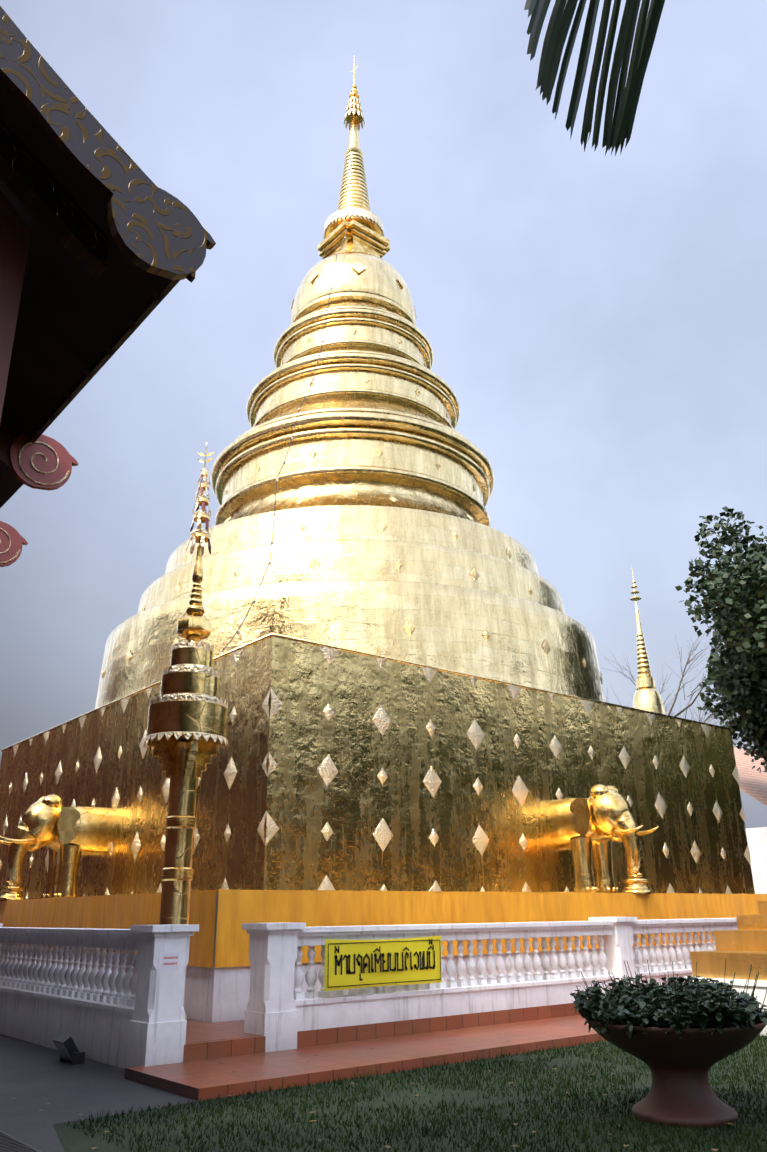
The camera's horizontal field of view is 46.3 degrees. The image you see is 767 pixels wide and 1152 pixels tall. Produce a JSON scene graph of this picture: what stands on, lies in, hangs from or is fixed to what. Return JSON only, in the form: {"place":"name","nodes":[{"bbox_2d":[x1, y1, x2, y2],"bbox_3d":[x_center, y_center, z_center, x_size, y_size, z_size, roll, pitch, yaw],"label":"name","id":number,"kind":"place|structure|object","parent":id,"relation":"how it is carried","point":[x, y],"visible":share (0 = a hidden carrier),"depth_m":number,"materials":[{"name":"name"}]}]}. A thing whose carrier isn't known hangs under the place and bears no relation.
{"place":"outdoors","nodes":[
{"label":"outdoors","id":0,"kind":"place"},
{"bbox_2d":[0,1034,222,1151],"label":"pavement","id":1,"kind":"structure","parent":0,"point":[35,1079],"depth_m":8.45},
{"bbox_2d":[0,190,30,467],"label":"hall wall","id":2,"kind":"structure","parent":1,"relation":"on","point":[15,232],"depth_m":7.99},
{"bbox_2d":[0,78,179,507],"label":"hall roof","id":3,"kind":"structure","parent":2,"relation":"on","point":[77,324],"depth_m":8.94,"materials":[{"name":"brown wood"}]},
{"bbox_2d":[0,433,77,566],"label":"red hall finials","id":4,"kind":"object","parent":3,"relation":"attached to","point":[67,461],"visible":0.96,"depth_m":11.01,"materials":[{"name":"red wood"}]},
{"bbox_2d":[0,441,69,562],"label":"spiral carving","id":5,"kind":"object","parent":4,"relation":"attached to","point":[36,469],"visible":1,"depth_m":10.97},
{"bbox_2d":[0,6,215,282],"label":"roof edge trim","id":6,"kind":"structure","parent":3,"relation":"attached to","point":[155,229],"depth_m":7.59,"materials":[{"name":"brown wood"}]},
{"bbox_2d":[0,1126,49,1151],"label":"drain frame","id":7,"kind":"object","parent":1,"relation":"in","point":[26,1141],"depth_m":6.65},
{"bbox_2d":[0,1130,41,1151],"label":"drain grate","id":8,"kind":"object","parent":7,"relation":"in","point":[9,1143],"visible":1,"depth_m":6.47,"materials":[{"name":"grey metal"}]},
{"bbox_2d":[53,1034,84,1064],"bbox_3d":[-3.609,5.409,10.249,0.260,0.292,0.380,15,-26,-36],"label":"floodlight","id":9,"kind":"object","parent":1,"relation":"on","point":[74,1053],"depth_m":10.14,"materials":[{"name":"black metal"}]},
{"bbox_2d":[0,0,766,828],"label":"sky","id":10,"kind":"structure","parent":0,"point":[595,322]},
{"bbox_2d":[53,1030,766,1151],"bbox_3d":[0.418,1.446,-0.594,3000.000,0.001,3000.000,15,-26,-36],"label":"lawn","id":11,"kind":"structure","parent":0,"point":[71,1139],"depth_m":7.37,"materials":[{"name":"green plant"}]},
{"bbox_2d":[0,891,712,1022],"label":"white plinth","id":12,"kind":"structure","parent":11,"relation":"on","point":[214,994],"depth_m":11.90,"materials":[{"name":"paint"}]},
{"bbox_2d":[0,637,754,897],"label":"stupa base wall","id":13,"kind":"structure","parent":12,"relation":"on","point":[298,736],"depth_m":18.08,"materials":[{"name":"gold metal"}]},
{"bbox_2d":[95,252,604,708],"bbox_3d":[-0.970,-2.939,28.800,14.440,16.420,14.440,15,-26,-36],"label":"stupa","id":14,"kind":"object","parent":13,"relation":"on","point":[357,589],"visible":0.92,"depth_m":22.97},
{"bbox_2d":[220,222,349,654],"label":"string lights","id":15,"kind":"object","parent":14,"relation":"attached to","point":[238,632],"visible":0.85,"depth_m":21.76,"materials":[{"name":"beige"}]},
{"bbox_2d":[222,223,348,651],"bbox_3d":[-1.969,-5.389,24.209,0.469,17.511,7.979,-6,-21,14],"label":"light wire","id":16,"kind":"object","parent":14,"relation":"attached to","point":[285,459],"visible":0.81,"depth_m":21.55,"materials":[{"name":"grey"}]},
{"bbox_2d":[102,262,602,683],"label":"diamond ornaments","id":17,"kind":"object","parent":14,"relation":"attached to","point":[381,526],"visible":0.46,"depth_m":22.19,"materials":[{"name":"gold metal"}]},
{"bbox_2d":[317,220,389,258],"bbox_3d":[-1.057,-11.199,31.905,2.040,1.470,2.040,15,-26,-36],"label":"harmika","id":18,"kind":"object","parent":14,"relation":"on","point":[361,238],"visible":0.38,"depth_m":31.36,"materials":[{"name":"gold metal"}]},
{"bbox_2d":[325,116,382,237],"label":"spire","id":19,"kind":"structure","parent":18,"relation":"on","point":[353,191],"depth_m":32.56,"materials":[{"name":"gold metal"}]},
{"bbox_2d":[323,208,383,238],"bbox_3d":[-1.069,-12.336,32.332,2.190,0.400,2.190,15,-26,-36],"label":"spire collar","id":20,"kind":"object","parent":19,"relation":"attached to","point":[359,212],"visible":0.58,"depth_m":31.46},
{"bbox_2d":[345,61,363,124],"bbox_3d":[-1.139,-19.052,34.856,0.720,3.350,0.720,15,-26,-36],"label":"spire finial","id":21,"kind":"object","parent":19,"relation":"on","point":[354,93],"visible":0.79,"depth_m":34.39,"materials":[{"name":"gold metal"}]},
{"bbox_2d":[344,98,364,130],"bbox_3d":[-1.125,-17.742,34.364,0.840,1.050,0.819,15,-26,-36],"label":"finial ornament","id":22,"kind":"object","parent":21,"relation":"attached to","point":[353,111],"visible":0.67,"depth_m":34.22,"materials":[{"name":"white metal"}]},
{"bbox_2d":[1,633,731,750],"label":"cornice","id":23,"kind":"structure","parent":13,"relation":"on","point":[370,655],"depth_m":19.46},
{"bbox_2d":[0,646,750,898],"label":"diamond wall ornaments","id":24,"kind":"object","parent":13,"relation":"attached to","point":[328,772],"visible":0.42,"depth_m":18.14,"materials":[{"name":"silver metal"}]},
{"bbox_2d":[0,889,766,967],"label":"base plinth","id":25,"kind":"structure","parent":12,"relation":"on","point":[309,908],"depth_m":14.34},
{"bbox_3d":[-0.847,8.853,24.367,18.160,0.024,18.160,15,-26,-36],"label":"ledge top","id":26,"kind":"object","parent":12,"relation":"on","visible":0},
{"bbox_2d":[0,794,112,900],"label":"elephant","id":27,"kind":"object","parent":26,"relation":"on","point":[68,837],"visible":0.9,"depth_m":19.03},
{"bbox_2d":[543,784,657,893],"bbox_3d":[4.504,5.457,18.587,1.360,2.170,2.514,15,-26,-36],"label":"elephant","id":28,"kind":"object","parent":26,"relation":"on","point":[597,822],"visible":1,"depth_m":18.38},
{"bbox_2d":[124,1003,606,1100],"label":"paved step","id":29,"kind":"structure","parent":11,"relation":"on","point":[216,1055],"depth_m":10.15,"materials":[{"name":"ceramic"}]},
{"bbox_2d":[146,448,227,1019],"bbox_3d":[-2.511,1.706,11.553,1.000,7.580,1.000,15,-26,-36],"label":"pole","id":30,"kind":"object","parent":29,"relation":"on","point":[183,761],"visible":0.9,"depth_m":11.11,"materials":[{"name":"gold metal"}]},
{"bbox_2d":[142,468,228,752],"bbox_3d":[-2.526,0.327,12.071,1.090,3.955,1.090,15,-26,-36],"label":"parasol fringe","id":31,"kind":"object","parent":30,"relation":"attached to","point":[192,696],"visible":0.62,"depth_m":11.36,"materials":[{"name":"white metal"}]},
{"bbox_2d":[186,474,211,555],"bbox_3d":[-2.531,-0.879,12.530,0.352,1.154,0.361,15,-26,-36],"label":"tiered parasol ornament","id":32,"kind":"object","parent":30,"relation":"attached to","point":[202,540],"visible":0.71,"depth_m":12.46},
{"bbox_2d":[0,917,737,1068],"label":"balustrade","id":33,"kind":"object","parent":11,"relation":"on","point":[144,1024],"visible":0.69,"depth_m":11.53,"materials":[{"name":"white paint"}]},
{"bbox_2d":[161,953,178,970],"bbox_3d":[-2.320,4.202,9.758,0.200,0.180,0.002,15,-26,-36],"label":"paper sign","id":34,"kind":"object","parent":33,"relation":"attached to","point":[169,967],"visible":1,"depth_m":9.75,"materials":[{"name":"white paper"}]},
{"bbox_2d":[164,956,177,964],"bbox_3d":[-2.318,4.191,9.761,0.162,0.082,0.001,15,-26,-36],"label":"notice lettering","id":35,"kind":"object","parent":34,"relation":"attached to","point":[176,957],"visible":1,"depth_m":9.77},
{"bbox_2d":[324,936,441,990],"bbox_3d":[0.031,4.939,11.473,1.920,0.580,0.028,15,-26,-36],"label":"banner","id":36,"kind":"object","parent":33,"relation":"attached to","point":[371,977],"visible":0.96,"depth_m":11.43,"materials":[{"name":"yellow"}]},
{"bbox_2d":[328,939,440,987],"bbox_3d":[0.044,4.931,11.459,1.860,0.516,0.002,15,-26,-36],"label":"sign lettering","id":37,"kind":"object","parent":36,"relation":"attached to","point":[364,964],"visible":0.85,"depth_m":11.41},
{"bbox_2d":[11,1029,731,1150],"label":"fallen leaves","id":38,"kind":"object","parent":11,"relation":"on","point":[417,1094],"visible":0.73,"depth_m":7.04,"materials":[{"name":"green plant"}]},
{"bbox_2d":[630,570,665,714],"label":"chedi","id":39,"kind":"structure","parent":11,"relation":"on","point":[647,696],"depth_m":43.83,"materials":[{"name":"gold metal"}]},
{"bbox_2d":[586,1019,765,1127],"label":"planter","id":40,"kind":"object","parent":11,"relation":"on","point":[682,1093],"visible":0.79,"depth_m":7.03,"materials":[{"name":"brown ceramic"}]},
{"bbox_2d":[570,959,766,1039],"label":"planter plants","id":41,"kind":"object","parent":40,"relation":"in","point":[679,1003],"visible":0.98,"depth_m":7.15,"materials":[{"name":"green plant"}]},
{"bbox_2d":[603,618,756,749],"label":"bare tree","id":42,"kind":"object","parent":11,"relation":"on","point":[676,695],"visible":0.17,"depth_m":46.69,"materials":[{"name":"brown plant"}]},
{"bbox_2d":[675,506,766,772],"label":"tree","id":43,"kind":"object","parent":11,"relation":"on","point":[736,591],"visible":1,"depth_m":30.19,"materials":[{"name":"green plant"}]},
{"bbox_2d":[690,901,766,980],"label":"steps","id":44,"kind":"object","parent":11,"relation":"on","point":[742,949],"visible":0.88,"depth_m":12.80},
{"bbox_2d":[746,827,766,893],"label":"building","id":45,"kind":"structure","parent":11,"relation":"on","point":[757,841],"depth_m":31.95,"materials":[{"name":"white paint"}]},
{"bbox_2d":[733,747,766,805],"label":"roof","id":46,"kind":"structure","parent":45,"relation":"on","point":[753,782],"depth_m":36.03,"materials":[{"name":"tile"}]},
{"bbox_2d":[524,0,664,155],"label":"palm fronds","id":47,"kind":"object","parent":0,"point":[618,128],"visible":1,"depth_m":4.08,"materials":[{"name":"green plant"}]},
{"bbox_2d":[684,976,766,1035],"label":"white step base","id":48,"kind":"object","parent":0,"point":[760,988],"visible":0.25,"depth_m":11.99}
]}

